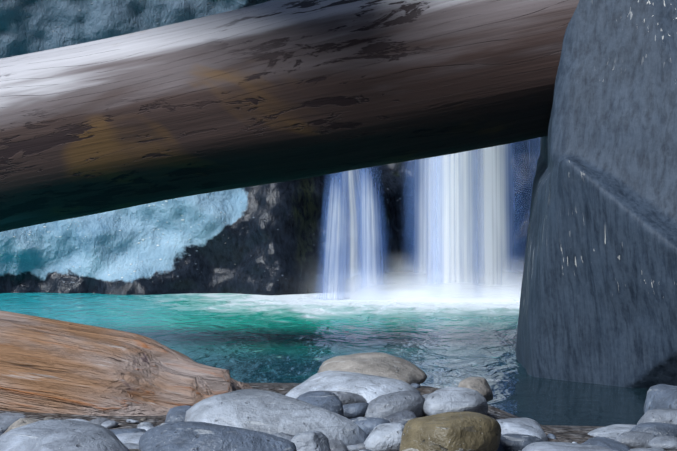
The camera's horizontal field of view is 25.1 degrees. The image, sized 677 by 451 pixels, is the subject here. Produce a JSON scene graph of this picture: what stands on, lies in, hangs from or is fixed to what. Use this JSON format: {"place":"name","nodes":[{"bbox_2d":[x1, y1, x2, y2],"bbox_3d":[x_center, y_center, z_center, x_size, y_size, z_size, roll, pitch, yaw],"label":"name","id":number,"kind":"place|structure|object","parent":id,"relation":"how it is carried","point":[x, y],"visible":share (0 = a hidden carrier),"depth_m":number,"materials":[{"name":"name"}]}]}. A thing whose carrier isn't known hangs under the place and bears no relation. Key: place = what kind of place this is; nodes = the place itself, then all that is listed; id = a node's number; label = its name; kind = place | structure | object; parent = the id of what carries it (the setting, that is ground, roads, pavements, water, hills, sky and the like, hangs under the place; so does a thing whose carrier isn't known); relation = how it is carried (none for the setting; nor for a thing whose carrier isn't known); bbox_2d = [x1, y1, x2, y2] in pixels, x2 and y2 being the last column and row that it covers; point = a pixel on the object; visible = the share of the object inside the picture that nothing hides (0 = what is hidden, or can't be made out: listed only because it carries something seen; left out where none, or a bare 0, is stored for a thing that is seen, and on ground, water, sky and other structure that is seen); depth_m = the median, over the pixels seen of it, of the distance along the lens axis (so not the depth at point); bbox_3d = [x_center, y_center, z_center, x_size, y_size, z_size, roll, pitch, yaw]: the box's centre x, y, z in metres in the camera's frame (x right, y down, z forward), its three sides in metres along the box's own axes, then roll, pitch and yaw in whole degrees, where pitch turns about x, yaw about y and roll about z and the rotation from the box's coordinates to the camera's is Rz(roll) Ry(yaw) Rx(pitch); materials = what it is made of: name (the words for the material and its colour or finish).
{"place":"outdoors","nodes":[
{"label":"outdoors","id":0,"kind":"place"},
{"bbox_2d":[0,0,539,294],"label":"canyon cliff","id":1,"kind":"structure","parent":0,"point":[265,239],"depth_m":14.86,"materials":[{"name":"grey stone"}]},
{"bbox_2d":[0,290,648,426],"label":"pool water","id":2,"kind":"structure","parent":0,"point":[251,338],"depth_m":10.08,"materials":[{"name":"teal liquid"}]},
{"bbox_2d":[315,172,353,299],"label":"waterfall","id":3,"kind":"structure","parent":2,"relation":"on","point":[335,229],"depth_m":13.87,"materials":[{"name":"white liquid"}]},
{"bbox_2d":[353,166,388,299],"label":"waterfall","id":4,"kind":"structure","parent":2,"relation":"on","point":[371,233],"depth_m":13.84,"materials":[{"name":"white liquid"}]},
{"bbox_2d":[317,262,522,300],"bbox_3d":[0.934,0.487,13.667,2.500,0.420,0.050,0,1,1],"label":"waterfall spray","id":5,"kind":"object","parent":2,"relation":"on","point":[413,296],"visible":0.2,"depth_m":13.66,"materials":[{"name":"white liquid"}]},
{"bbox_2d":[352,280,520,302],"bbox_3d":[1.027,0.562,13.316,2.000,0.280,0.050,0,1,1],"label":"waterfall spray","id":6,"kind":"object","parent":2,"relation":"on","point":[490,299],"visible":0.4,"depth_m":13.31,"materials":[{"name":"white liquid"}]},
{"bbox_2d":[506,138,539,295],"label":"waterfall","id":7,"kind":"structure","parent":2,"relation":"on","point":[529,156],"depth_m":14.37,"materials":[{"name":"liquid"}]},
{"bbox_2d":[0,383,676,450],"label":"gravel ground","id":8,"kind":"structure","parent":0,"point":[571,434],"depth_m":5.28,"materials":[{"name":"grey gravel"}]},
{"bbox_2d":[0,311,252,415],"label":"driftwood log","id":9,"kind":"object","parent":8,"relation":"on","point":[47,365],"visible":0.62,"depth_m":5.40,"materials":[{"name":"brown wood"}]},
{"bbox_2d":[0,352,676,450],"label":"river stones","id":10,"kind":"object","parent":8,"relation":"on","point":[375,401],"visible":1,"depth_m":4.55,"materials":[{"name":"grey stone"}]},
{"bbox_2d":[516,0,676,387],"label":"giant boulder","id":11,"kind":"object","parent":8,"relation":"on","point":[598,300],"visible":0.71,"depth_m":7.32,"materials":[{"name":"grey stone"}]},
{"bbox_2d":[0,0,578,231],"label":"fallen log","id":12,"kind":"object","parent":11,"relation":"on","point":[272,91],"visible":0.88,"depth_m":8.16,"materials":[{"name":"brown wood"}]},
{"bbox_2d":[321,168,392,295],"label":"waterfall","id":13,"kind":"structure","parent":0,"point":[354,240],"depth_m":14.29,"materials":[{"name":"white liquid"}]},
{"bbox_2d":[400,142,528,299],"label":"waterfall","id":14,"kind":"structure","parent":0,"point":[494,219],"depth_m":13.92,"materials":[{"name":"white liquid"}]},
{"bbox_2d":[299,239,523,298],"bbox_3d":[0.916,0.407,13.967,2.750,0.570,0.050,0,1,1],"label":"waterfall spray","id":15,"kind":"object","parent":14,"relation":"attached to","point":[421,291],"visible":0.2,"depth_m":13.96,"materials":[{"name":"white liquid"}]}
]}

